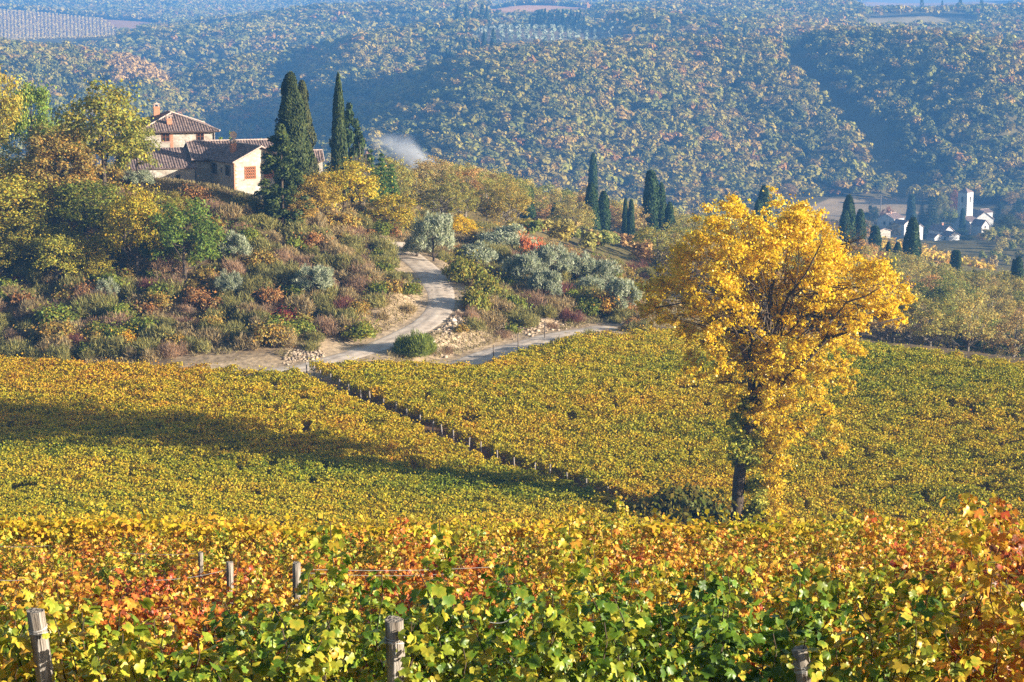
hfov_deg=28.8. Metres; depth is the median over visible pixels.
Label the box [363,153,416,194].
oak tree
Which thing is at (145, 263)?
shrub
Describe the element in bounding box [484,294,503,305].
shrub
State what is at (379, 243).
shrub
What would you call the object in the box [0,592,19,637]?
grape vine
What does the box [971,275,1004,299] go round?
oak tree
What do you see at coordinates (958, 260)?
cypress
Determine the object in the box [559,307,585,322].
shrub
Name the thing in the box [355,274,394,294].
shrub
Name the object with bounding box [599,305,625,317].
shrub
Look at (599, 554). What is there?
grape vine
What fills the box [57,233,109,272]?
broadleaf tree
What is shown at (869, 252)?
oak tree
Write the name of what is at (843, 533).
grape vine
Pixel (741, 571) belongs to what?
grape vine
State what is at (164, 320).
shrub
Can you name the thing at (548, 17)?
cypress
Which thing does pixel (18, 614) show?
grape vine
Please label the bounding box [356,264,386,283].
shrub
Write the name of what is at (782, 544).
grape vine
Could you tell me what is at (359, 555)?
grape vine
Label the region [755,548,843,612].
grape vine
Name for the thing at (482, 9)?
cypress
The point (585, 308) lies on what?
shrub
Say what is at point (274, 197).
evergreen tree
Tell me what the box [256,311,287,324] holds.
shrub
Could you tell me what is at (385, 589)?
grape vine
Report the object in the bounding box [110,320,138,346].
shrub
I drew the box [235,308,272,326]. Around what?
shrub
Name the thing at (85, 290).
shrub
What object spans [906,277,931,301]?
oak tree
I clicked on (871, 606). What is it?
grape vine
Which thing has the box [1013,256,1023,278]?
cypress
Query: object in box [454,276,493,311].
shrub
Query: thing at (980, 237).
broadleaf tree
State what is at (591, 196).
cypress
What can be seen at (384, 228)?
shrub
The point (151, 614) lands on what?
grape vine
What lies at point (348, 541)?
grape vine
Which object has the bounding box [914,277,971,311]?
oak tree
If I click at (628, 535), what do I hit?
grape vine
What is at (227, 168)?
window
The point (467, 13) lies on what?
cypress
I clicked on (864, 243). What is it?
oak tree
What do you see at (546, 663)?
grape vine
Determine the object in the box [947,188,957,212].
broadleaf tree
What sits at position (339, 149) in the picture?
cypress
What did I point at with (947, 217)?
broadleaf tree
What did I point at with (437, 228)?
olive tree
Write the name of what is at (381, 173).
conifer
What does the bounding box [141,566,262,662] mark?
grape vine
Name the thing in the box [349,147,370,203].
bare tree
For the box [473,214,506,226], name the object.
shrub
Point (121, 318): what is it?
shrub
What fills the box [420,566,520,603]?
grape vine
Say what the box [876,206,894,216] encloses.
broadleaf tree
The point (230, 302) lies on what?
shrub
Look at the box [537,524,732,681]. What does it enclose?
grape vine
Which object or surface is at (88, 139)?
broadleaf tree
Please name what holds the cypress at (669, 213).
on the ground at (832, 202)
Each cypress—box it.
[273,71,313,198]
[288,79,318,199]
[331,72,348,199]
[444,47,449,59]
[454,4,460,19]
[462,39,467,51]
[463,4,469,28]
[471,38,475,47]
[479,3,485,28]
[480,31,486,47]
[484,6,489,27]
[490,28,496,45]
[520,186,536,219]
[539,9,544,27]
[542,8,547,25]
[547,10,551,27]
[551,202,561,218]
[555,10,558,28]
[556,10,561,28]
[560,9,565,28]
[569,9,572,26]
[575,11,579,24]
[577,10,582,28]
[583,182,600,229]
[588,152,598,197]
[598,191,610,231]
[621,198,627,234]
[627,199,634,236]
[641,170,659,231]
[654,182,666,229]
[663,201,675,233]
[754,199,762,217]
[757,185,771,228]
[837,210,851,242]
[842,194,857,244]
[854,208,866,246]
[868,225,881,250]
[885,241,891,251]
[892,242,901,255]
[901,217,921,256]
[905,194,916,219]
[949,250,961,268]
[955,251,960,269]
[958,208,965,233]
[1010,259,1015,277]
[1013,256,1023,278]
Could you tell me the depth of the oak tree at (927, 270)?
327.88 m
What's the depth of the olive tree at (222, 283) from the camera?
197.21 m
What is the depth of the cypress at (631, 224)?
373.39 m
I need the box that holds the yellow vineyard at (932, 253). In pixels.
[881,236,996,270]
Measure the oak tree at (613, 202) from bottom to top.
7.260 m
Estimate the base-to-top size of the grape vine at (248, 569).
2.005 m
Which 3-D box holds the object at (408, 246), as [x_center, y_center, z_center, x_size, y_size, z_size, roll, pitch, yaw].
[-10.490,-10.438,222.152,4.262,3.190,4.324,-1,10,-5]
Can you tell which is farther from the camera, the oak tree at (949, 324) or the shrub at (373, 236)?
the oak tree at (949, 324)
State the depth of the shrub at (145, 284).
197.23 m
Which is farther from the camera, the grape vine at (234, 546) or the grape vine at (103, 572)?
the grape vine at (234, 546)
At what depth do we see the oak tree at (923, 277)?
338.44 m
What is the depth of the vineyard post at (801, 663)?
11.58 m
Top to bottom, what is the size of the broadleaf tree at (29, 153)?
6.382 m
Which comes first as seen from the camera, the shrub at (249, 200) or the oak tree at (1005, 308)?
the shrub at (249, 200)
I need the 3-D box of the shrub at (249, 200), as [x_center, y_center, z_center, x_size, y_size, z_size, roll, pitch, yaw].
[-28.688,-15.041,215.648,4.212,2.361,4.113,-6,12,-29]
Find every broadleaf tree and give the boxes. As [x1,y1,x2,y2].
[0,48,35,147]
[0,134,56,182]
[0,159,64,216]
[0,170,62,242]
[0,209,66,262]
[0,232,24,269]
[2,68,60,163]
[5,120,115,207]
[11,179,87,222]
[14,136,72,177]
[18,119,88,152]
[25,230,92,284]
[30,72,160,198]
[34,171,136,239]
[40,120,96,167]
[43,222,91,253]
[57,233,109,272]
[80,250,119,276]
[84,196,161,238]
[85,230,133,268]
[91,178,167,276]
[105,117,163,188]
[126,227,194,261]
[143,190,189,230]
[144,187,241,285]
[158,189,193,213]
[186,226,228,259]
[283,191,323,219]
[292,169,347,209]
[308,148,393,208]
[362,188,418,236]
[452,214,480,233]
[780,183,798,200]
[827,221,837,233]
[864,202,879,224]
[869,326,906,342]
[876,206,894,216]
[886,222,901,237]
[935,188,955,213]
[939,207,952,225]
[941,318,983,350]
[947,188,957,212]
[951,209,958,224]
[954,228,968,237]
[960,234,975,239]
[962,312,1017,354]
[973,233,987,239]
[993,211,1023,236]
[994,214,1010,221]
[998,208,1012,215]
[999,329,1023,356]
[1001,191,1022,206]
[1005,187,1023,204]
[1014,211,1023,222]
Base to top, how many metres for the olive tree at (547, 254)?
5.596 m
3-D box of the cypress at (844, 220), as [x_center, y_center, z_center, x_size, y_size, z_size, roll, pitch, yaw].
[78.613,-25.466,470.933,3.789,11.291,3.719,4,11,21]
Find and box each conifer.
[363,149,381,205]
[373,153,391,204]
[385,164,401,204]
[916,204,927,225]
[922,196,940,229]
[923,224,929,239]
[992,202,1005,222]
[1005,197,1023,220]
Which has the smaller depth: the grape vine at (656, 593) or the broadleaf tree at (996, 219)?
the grape vine at (656, 593)
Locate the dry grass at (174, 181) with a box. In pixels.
[0,174,709,367]
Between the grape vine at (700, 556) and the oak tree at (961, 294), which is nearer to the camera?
the grape vine at (700, 556)
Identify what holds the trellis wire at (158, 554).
attached to the vineyard post at (200, 560)
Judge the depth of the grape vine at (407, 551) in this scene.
31.73 m
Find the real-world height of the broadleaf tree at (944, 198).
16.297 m
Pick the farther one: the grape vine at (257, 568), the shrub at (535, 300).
the shrub at (535, 300)
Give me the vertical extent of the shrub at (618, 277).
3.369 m
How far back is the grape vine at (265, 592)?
23.61 m
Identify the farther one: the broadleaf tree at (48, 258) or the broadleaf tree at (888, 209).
the broadleaf tree at (888, 209)
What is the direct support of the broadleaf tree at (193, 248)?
on the ground at (832, 202)
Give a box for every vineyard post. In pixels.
[26,608,54,681]
[198,551,202,588]
[226,561,233,602]
[292,561,300,606]
[384,616,404,681]
[791,645,810,681]
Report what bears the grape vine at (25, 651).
on the ground at (832, 202)
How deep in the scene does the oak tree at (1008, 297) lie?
305.06 m
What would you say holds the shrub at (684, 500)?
on the ground at (832, 202)
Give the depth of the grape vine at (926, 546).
29.21 m
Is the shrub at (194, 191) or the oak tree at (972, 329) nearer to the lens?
the shrub at (194, 191)
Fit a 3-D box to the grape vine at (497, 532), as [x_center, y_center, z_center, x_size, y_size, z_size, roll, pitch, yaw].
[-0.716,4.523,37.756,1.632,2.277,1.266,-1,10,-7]
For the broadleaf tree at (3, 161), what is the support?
on the ground at (832, 202)
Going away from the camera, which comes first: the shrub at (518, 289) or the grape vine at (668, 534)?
the grape vine at (668, 534)
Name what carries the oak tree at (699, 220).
on the ground at (832, 202)
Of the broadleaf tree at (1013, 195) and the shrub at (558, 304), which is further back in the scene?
the broadleaf tree at (1013, 195)
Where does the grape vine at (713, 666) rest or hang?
on the ground at (832, 202)
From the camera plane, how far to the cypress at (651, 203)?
380.14 m
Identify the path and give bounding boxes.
[446,326,615,364]
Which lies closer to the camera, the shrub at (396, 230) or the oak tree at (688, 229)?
the shrub at (396, 230)
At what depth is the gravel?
194.10 m
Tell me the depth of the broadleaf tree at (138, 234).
198.74 m
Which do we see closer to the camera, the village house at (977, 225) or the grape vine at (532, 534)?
the grape vine at (532, 534)
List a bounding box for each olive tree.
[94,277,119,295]
[122,169,155,187]
[213,268,243,291]
[218,229,252,256]
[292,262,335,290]
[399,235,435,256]
[409,211,456,260]
[456,240,497,263]
[476,223,537,246]
[497,250,543,284]
[525,267,563,295]
[530,241,574,271]
[557,250,594,278]
[573,274,605,292]
[577,259,623,282]
[603,276,643,309]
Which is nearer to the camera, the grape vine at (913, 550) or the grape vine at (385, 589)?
the grape vine at (385, 589)
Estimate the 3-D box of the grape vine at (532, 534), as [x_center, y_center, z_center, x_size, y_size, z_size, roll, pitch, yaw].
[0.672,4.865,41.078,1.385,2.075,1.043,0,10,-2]
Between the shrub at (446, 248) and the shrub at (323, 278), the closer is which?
the shrub at (323, 278)
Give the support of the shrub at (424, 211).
on the ground at (832, 202)
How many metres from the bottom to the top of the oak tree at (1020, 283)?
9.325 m
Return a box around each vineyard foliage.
[0,324,1023,530]
[0,502,1023,579]
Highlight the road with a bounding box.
[230,242,454,375]
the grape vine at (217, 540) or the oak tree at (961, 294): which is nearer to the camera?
the grape vine at (217, 540)
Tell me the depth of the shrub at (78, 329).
188.49 m
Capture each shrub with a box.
[0,226,19,233]
[0,283,20,298]
[0,284,11,299]
[0,301,9,314]
[0,312,14,331]
[0,339,36,357]
[1,326,31,340]
[5,334,26,344]
[9,258,35,276]
[13,312,88,344]
[18,295,48,316]
[21,244,44,261]
[22,265,47,282]
[23,219,71,239]
[27,292,91,326]
[34,332,73,354]
[41,263,63,275]
[43,342,72,361]
[55,319,86,335]
[57,268,90,281]
[58,272,90,292]
[67,331,89,348]
[68,293,109,315]
[72,284,119,300]
[76,325,110,344]
[79,313,114,334]
[83,226,109,237]
[86,182,112,199]
[88,267,129,288]
[88,333,134,358]
[92,166,114,180]
[93,316,136,340]
[94,310,133,327]
[96,292,120,306]
[100,162,123,179]
[100,294,139,318]
[106,161,133,174]
[106,244,131,259]
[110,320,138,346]
[114,245,155,266]
[115,187,137,198]
[118,168,159,184]
[119,306,162,338]
[125,334,163,356]
[126,254,158,272]
[127,314,155,331]
[134,324,176,344]
[136,277,158,291]
[140,287,176,307]
[148,253,191,275]
[154,317,177,329]
[154,339,192,358]
[159,252,189,265]
[177,175,213,202]
[178,280,213,308]
[182,242,199,254]
[188,261,218,285]
[192,309,225,329]
[196,318,223,334]
[201,273,226,291]
[203,198,231,214]
[213,201,255,219]
[215,294,239,312]
[218,255,252,274]
[230,192,262,211]
[233,219,276,241]
[234,275,275,294]
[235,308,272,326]
[236,246,278,266]
[237,311,308,346]
[244,262,266,275]
[245,213,277,226]
[247,236,269,252]
[247,313,267,329]
[250,281,289,306]
[253,264,293,287]
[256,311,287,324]
[266,306,297,321]
[266,314,305,335]
[269,326,299,346]
[272,259,301,281]
[274,277,303,289]
[278,313,319,335]
[281,292,316,314]
[309,314,339,334]
[310,276,340,289]
[311,301,337,316]
[316,232,340,248]
[319,205,340,214]
[320,207,367,233]
[323,241,356,256]
[327,251,366,272]
[331,293,355,312]
[333,205,357,216]
[336,255,375,270]
[337,232,365,248]
[339,274,372,294]
[339,295,378,315]
[339,316,381,342]
[347,257,375,274]
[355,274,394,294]
[356,202,374,211]
[356,212,373,229]
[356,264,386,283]
[362,236,399,255]
[366,214,401,237]
[366,230,384,242]
[366,253,395,268]
[374,215,404,235]
[379,248,400,266]
[381,269,402,281]
[382,217,406,235]
[390,329,437,358]
[394,204,416,219]
[400,277,424,297]
[412,205,430,211]
[415,208,433,215]
[436,244,454,256]
[439,249,482,282]
[444,249,505,283]
[450,245,465,260]
[450,308,479,321]
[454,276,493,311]
[458,222,489,243]
[459,274,477,285]
[460,302,479,312]
[465,260,509,296]
[465,309,509,329]
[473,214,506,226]
[475,220,498,231]
[478,261,505,276]
[482,295,515,313]
[483,242,513,260]
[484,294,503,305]
[488,286,516,298]
[493,273,510,280]
[494,275,505,285]
[494,310,520,322]
[498,290,532,308]
[499,283,513,294]
[506,282,527,296]
[513,247,529,254]
[513,311,541,327]
[516,222,534,252]
[517,289,547,308]
[528,225,548,252]
[539,283,573,296]
[540,265,572,282]
[542,236,558,243]
[542,293,567,312]
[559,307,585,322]
[568,246,581,253]
[572,294,606,316]
[576,281,620,310]
[576,283,598,290]
[579,283,619,317]
[590,253,610,260]
[595,262,625,277]
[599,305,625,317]
[607,267,634,281]
[612,257,625,264]
[614,258,641,277]
[615,297,637,313]
[623,472,689,524]
[625,258,650,270]
[627,298,646,307]
[634,267,656,276]
[636,464,752,525]
[686,481,736,525]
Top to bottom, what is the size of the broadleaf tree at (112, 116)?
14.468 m
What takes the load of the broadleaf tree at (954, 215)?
on the ground at (832, 202)
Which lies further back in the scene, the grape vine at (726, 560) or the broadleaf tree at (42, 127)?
the broadleaf tree at (42, 127)
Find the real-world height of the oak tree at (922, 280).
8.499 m
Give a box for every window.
[161,133,169,142]
[197,133,203,139]
[211,162,216,174]
[225,165,229,176]
[244,166,256,179]
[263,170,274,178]
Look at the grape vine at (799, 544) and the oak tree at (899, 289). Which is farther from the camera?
the oak tree at (899, 289)
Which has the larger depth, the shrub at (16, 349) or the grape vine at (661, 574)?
the shrub at (16, 349)
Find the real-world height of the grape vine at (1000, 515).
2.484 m
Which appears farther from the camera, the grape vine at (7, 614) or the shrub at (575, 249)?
the shrub at (575, 249)
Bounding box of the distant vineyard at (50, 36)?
[0,9,118,39]
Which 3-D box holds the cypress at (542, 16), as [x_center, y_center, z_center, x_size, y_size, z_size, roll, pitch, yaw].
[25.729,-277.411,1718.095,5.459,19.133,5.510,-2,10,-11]
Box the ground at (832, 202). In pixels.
[0,0,1023,681]
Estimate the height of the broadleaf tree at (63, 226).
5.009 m
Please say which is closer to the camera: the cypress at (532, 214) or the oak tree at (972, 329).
the oak tree at (972, 329)
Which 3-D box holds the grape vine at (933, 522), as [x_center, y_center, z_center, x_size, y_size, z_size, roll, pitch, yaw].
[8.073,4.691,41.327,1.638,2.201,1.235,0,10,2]
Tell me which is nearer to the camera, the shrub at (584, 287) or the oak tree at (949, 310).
the shrub at (584, 287)
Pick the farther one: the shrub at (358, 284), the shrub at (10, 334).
the shrub at (358, 284)
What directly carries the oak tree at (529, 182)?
on the ground at (832, 202)
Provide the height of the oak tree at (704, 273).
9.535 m
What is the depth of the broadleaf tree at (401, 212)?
231.07 m
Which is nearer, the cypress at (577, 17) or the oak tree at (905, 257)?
the oak tree at (905, 257)
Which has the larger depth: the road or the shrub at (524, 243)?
the shrub at (524, 243)
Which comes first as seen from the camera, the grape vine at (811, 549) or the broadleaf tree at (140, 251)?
the grape vine at (811, 549)
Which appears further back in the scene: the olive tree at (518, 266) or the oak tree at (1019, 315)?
the oak tree at (1019, 315)
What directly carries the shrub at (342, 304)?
on the ground at (832, 202)
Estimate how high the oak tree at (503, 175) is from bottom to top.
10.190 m
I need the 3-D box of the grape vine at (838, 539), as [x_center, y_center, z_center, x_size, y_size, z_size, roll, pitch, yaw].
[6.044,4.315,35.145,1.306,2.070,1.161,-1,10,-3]
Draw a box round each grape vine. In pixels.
[0,523,30,565]
[0,526,26,572]
[0,541,20,593]
[0,545,79,600]
[0,548,13,579]
[0,551,98,601]
[0,564,26,607]
[0,568,81,628]
[0,573,24,614]
[0,576,122,681]
[0,580,192,681]
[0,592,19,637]
[0,600,24,666]
[0,605,85,681]
[0,611,67,681]
[7,543,94,590]
[7,556,93,608]
[8,538,68,572]
[11,543,76,591]
[14,525,74,572]
[18,586,118,628]
[24,598,178,681]
[48,597,168,674]
[69,571,164,629]
[71,532,124,571]
[74,535,129,579]
[76,536,157,584]
[88,594,246,676]
[90,548,161,609]
[93,544,163,596]
[94,565,175,630]
[97,586,225,680]
[99,561,173,620]
[107,584,217,672]
[121,522,170,575]
[122,523,191,572]
[141,543,221,600]
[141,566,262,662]
[145,617,361,681]
[150,540,205,585]
[164,559,222,625]
[169,603,357,681]
[170,523,232,569]
[172,556,251,636]
[179,563,254,626]
[186,538,259,583]
[187,535,256,577]
[201,571,338,681]
[215,555,327,614]
[216,542,286,595]
[216,580,336,673]
[233,526,281,566]
[239,543,323,610]
[246,586,367,680]
[247,526,305,574]
[251,574,337,617]
[255,605,511,681]
[258,558,328,612]
[262,541,318,591]
[285,533,350,561]
[286,521,504,681]
[288,549,357,589]
[293,532,360,574]
[295,569,416,660]
[310,557,413,674]
[316,547,382,610]
[317,598,445,681]
[324,545,383,583]
[337,574,412,631]
[341,588,439,676]
[342,524,389,566]
[346,528,411,574]
[346,556,417,621]
[361,539,432,593]
[373,515,450,597]
[375,561,509,631]
[387,545,442,575]
[391,532,428,564]
[397,567,488,607]
[401,571,654,681]
[406,595,571,681]
[412,537,462,581]
[414,520,603,678]
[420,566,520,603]
[422,566,516,626]
[423,550,493,591]
[441,524,510,582]
[441,576,566,655]
[448,525,491,569]
[458,567,611,677]
[462,547,528,584]
[469,553,553,617]
[474,534,534,573]
[481,549,566,618]
[481,552,593,656]
[489,577,701,681]
[491,540,551,580]
[499,530,542,563]
[504,533,565,570]
[512,527,575,569]
[521,552,681,673]
[527,539,599,592]
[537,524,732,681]
[540,520,590,557]
[547,504,632,615]
[550,531,633,564]
[562,549,686,661]
[570,588,818,681]
[581,491,635,556]
[583,520,650,560]
[585,532,665,591]
[587,535,638,571]
[587,552,668,618]
[593,554,660,591]
[621,568,765,681]
[625,534,690,591]
[626,564,708,606]
[628,529,683,573]
[651,528,690,574]
[658,576,771,681]
[660,523,705,554]
[664,556,764,670]
[665,548,733,597]
[665,557,804,677]
[670,561,858,681]
[678,538,745,579]
[688,533,759,584]
[696,524,752,559]
[696,532,763,575]
[696,547,788,611]
[713,522,760,555]
[734,537,819,579]
[737,551,798,584]
[746,567,883,681]
[755,534,816,567]
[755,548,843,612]
[756,531,815,562]
[757,524,837,570]
[758,527,821,553]
[762,560,947,680]
[767,564,875,636]
[768,543,849,599]
[771,578,986,681]
[781,563,960,681]
[807,534,897,583]
[808,521,860,557]
[810,524,882,565]
[810,531,866,558]
[818,536,890,577]
[820,530,882,565]
[828,557,921,634]
[847,507,972,589]
[861,552,963,670]
[862,548,985,657]
[866,521,927,575]
[867,538,1019,681]
[871,518,943,560]
[871,530,969,575]
[890,532,950,570]
[896,524,984,559]
[903,515,952,547]
[911,530,1016,583]
[912,542,1017,595]
[912,560,1023,681]
[924,489,1023,681]
[926,522,987,559]
[932,520,987,546]
[943,552,1020,677]
[958,526,1020,566]
[959,494,1023,676]
[965,504,1023,671]
[974,529,1023,560]
[984,524,1022,544]
[992,537,1023,598]
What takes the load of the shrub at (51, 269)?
on the ground at (832, 202)
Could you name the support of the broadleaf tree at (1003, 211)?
on the ground at (832, 202)
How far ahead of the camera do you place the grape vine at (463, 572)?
26.35 m
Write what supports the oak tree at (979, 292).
on the ground at (832, 202)
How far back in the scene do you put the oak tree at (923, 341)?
255.91 m
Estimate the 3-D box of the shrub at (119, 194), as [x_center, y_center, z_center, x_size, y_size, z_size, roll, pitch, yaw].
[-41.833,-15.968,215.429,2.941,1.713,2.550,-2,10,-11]
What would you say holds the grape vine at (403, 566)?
on the ground at (832, 202)
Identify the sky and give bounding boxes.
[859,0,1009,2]
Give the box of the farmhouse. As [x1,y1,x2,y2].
[128,102,276,197]
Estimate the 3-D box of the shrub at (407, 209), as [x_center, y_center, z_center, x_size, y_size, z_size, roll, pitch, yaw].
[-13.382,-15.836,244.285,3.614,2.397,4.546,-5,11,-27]
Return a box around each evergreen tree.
[254,123,313,226]
[326,102,374,203]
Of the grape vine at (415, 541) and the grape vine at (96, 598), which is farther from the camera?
the grape vine at (415, 541)
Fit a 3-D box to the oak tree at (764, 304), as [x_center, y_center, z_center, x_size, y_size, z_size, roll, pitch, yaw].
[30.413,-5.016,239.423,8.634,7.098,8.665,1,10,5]
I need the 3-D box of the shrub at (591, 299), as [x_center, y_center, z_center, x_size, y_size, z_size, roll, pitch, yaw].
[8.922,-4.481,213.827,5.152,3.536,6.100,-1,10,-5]
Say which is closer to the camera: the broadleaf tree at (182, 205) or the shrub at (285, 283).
the shrub at (285, 283)
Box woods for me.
[412,165,1023,288]
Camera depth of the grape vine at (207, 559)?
34.47 m
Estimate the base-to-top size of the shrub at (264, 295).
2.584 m
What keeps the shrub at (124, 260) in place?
on the ground at (832, 202)
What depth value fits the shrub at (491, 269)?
219.19 m
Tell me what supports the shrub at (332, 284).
on the ground at (832, 202)
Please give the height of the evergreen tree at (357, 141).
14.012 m
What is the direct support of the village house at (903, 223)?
on the ground at (832, 202)
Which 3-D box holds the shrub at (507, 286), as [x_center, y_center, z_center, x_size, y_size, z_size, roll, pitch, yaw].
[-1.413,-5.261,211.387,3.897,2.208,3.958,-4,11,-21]
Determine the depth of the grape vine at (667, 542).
37.85 m
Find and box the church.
[950,188,993,234]
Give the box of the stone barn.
[313,149,324,172]
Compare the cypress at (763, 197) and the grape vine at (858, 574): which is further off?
the cypress at (763, 197)
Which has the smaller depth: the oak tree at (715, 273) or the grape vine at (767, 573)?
the grape vine at (767, 573)
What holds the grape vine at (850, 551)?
on the ground at (832, 202)
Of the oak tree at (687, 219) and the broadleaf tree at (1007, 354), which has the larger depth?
the oak tree at (687, 219)
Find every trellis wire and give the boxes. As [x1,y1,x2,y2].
[117,552,197,554]
[301,572,436,575]
[313,567,485,570]
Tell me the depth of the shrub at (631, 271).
251.78 m
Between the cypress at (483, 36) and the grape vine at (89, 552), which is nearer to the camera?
the grape vine at (89, 552)
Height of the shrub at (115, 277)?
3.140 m
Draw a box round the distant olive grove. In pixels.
[472,21,629,44]
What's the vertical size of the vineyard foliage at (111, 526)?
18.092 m
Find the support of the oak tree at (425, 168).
on the ground at (832, 202)
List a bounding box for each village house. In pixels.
[868,227,891,237]
[877,211,904,237]
[892,219,908,239]
[919,224,923,239]
[925,233,941,240]
[928,222,954,233]
[940,230,960,240]
[970,219,989,235]
[979,208,992,216]
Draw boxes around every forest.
[0,0,1023,82]
[0,22,1023,231]
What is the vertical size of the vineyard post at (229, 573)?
2.192 m
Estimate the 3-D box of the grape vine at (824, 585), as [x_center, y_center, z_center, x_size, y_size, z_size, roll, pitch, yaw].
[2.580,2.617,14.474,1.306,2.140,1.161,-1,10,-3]
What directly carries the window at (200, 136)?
in the farmhouse
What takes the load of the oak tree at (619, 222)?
on the ground at (832, 202)
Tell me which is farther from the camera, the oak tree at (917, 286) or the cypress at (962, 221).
the cypress at (962, 221)
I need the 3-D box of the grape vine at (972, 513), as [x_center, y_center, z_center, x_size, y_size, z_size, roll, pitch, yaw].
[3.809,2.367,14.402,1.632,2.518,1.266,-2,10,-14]
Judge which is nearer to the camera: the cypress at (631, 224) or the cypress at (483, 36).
the cypress at (631, 224)
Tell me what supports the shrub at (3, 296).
on the ground at (832, 202)
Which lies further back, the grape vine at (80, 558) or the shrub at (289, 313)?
the shrub at (289, 313)
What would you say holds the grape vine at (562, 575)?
on the ground at (832, 202)
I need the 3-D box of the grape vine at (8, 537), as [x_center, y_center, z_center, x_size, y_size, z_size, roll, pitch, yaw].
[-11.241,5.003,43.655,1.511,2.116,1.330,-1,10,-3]
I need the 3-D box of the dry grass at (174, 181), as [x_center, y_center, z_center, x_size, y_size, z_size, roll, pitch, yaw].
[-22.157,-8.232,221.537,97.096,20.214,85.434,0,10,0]
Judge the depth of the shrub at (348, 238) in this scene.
213.90 m
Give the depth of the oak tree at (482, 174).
318.64 m
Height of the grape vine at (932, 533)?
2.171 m
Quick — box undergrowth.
[0,166,662,361]
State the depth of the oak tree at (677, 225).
375.70 m
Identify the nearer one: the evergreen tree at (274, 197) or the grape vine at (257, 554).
the grape vine at (257, 554)
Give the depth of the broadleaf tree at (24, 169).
210.07 m
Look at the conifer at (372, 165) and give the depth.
239.96 m
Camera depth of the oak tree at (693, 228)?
321.26 m
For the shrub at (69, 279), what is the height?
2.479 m
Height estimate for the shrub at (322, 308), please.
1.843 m
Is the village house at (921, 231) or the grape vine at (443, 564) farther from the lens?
the village house at (921, 231)
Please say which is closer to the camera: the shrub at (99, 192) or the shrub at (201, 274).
the shrub at (201, 274)
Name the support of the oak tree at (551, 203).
on the ground at (832, 202)
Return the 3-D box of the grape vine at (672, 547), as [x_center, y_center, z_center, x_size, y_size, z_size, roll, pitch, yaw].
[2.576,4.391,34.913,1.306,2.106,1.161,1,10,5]
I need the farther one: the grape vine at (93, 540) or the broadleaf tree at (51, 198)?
the broadleaf tree at (51, 198)
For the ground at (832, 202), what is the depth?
696.62 m
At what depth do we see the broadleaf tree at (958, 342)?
257.23 m
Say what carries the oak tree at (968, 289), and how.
on the ground at (832, 202)
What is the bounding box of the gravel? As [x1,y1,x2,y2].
[282,303,588,364]
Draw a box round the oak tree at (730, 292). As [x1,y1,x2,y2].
[630,182,918,525]
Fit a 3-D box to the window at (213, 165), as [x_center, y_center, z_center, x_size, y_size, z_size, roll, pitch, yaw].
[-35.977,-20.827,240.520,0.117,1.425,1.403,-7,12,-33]
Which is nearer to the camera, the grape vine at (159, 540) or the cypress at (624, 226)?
the grape vine at (159, 540)
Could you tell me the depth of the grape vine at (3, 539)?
40.20 m
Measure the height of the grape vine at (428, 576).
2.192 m
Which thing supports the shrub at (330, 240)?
on the ground at (832, 202)
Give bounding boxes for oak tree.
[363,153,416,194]
[372,157,417,194]
[398,167,439,207]
[408,150,457,205]
[415,178,468,215]
[426,170,480,215]
[437,165,488,216]
[439,161,476,188]
[439,161,485,191]
[442,180,482,217]
[457,164,492,205]
[462,175,512,220]
[465,160,491,177]
[473,170,525,211]
[476,175,534,222]
[483,168,505,209]
[486,169,531,219]
[490,167,536,208]
[512,177,546,214]
[519,195,551,219]
[522,182,550,211]
[532,192,559,219]
[537,185,561,200]
[542,189,579,218]
[543,196,599,237]
[557,206,599,238]
[558,190,582,208]
[562,202,586,220]
[563,192,585,208]
[598,203,620,230]
[608,197,622,229]
[611,199,649,230]
[618,208,645,229]
[620,221,683,274]
[630,182,918,525]
[651,227,689,257]
[654,233,718,282]
[656,241,715,276]
[661,225,686,259]
[668,212,705,233]
[668,223,692,239]
[673,207,685,226]
[677,220,705,232]
[679,213,710,231]
[681,218,711,229]
[689,243,729,293]
[694,252,763,294]
[730,219,751,232]
[742,263,783,317]
[742,273,800,321]
[807,286,867,331]
[839,278,892,337]
[848,246,882,261]
[848,249,872,262]
[850,239,886,260]
[855,253,873,260]
[857,294,894,341]
[859,297,918,340]
[869,288,925,342]
[872,252,893,265]
[877,281,913,297]
[879,252,914,272]
[884,248,920,266]
[888,258,936,281]
[888,265,916,289]
[890,298,939,343]
[894,289,968,345]
[900,306,960,347]
[902,273,941,298]
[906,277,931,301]
[908,250,937,278]
[908,267,930,282]
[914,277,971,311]
[922,268,966,291]
[926,277,970,293]
[926,296,973,347]
[928,268,975,294]
[931,259,974,280]
[934,279,994,316]
[938,293,1002,350]
[940,274,991,308]
[940,308,997,350]
[947,273,979,288]
[957,282,994,306]
[957,316,1001,353]
[959,266,1004,295]
[968,307,1009,322]
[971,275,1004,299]
[976,280,1019,309]
[976,291,1016,320]
[980,306,1023,356]
[986,275,1023,300]
[986,295,1018,317]
[992,268,1023,298]
[995,300,1023,323]
[995,324,1023,356]
[1009,307,1023,324]
[1011,289,1023,310]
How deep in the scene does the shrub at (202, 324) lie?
188.64 m
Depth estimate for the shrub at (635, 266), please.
262.92 m
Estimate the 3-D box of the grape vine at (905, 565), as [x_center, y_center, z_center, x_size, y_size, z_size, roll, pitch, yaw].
[3.972,3.061,19.104,1.306,2.062,1.161,0,10,0]
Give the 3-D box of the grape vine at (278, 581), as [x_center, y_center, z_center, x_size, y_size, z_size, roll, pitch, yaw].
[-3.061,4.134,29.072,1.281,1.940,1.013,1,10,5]
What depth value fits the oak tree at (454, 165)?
298.69 m
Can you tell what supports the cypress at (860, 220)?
on the ground at (832, 202)
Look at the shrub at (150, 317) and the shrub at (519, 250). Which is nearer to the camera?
the shrub at (150, 317)

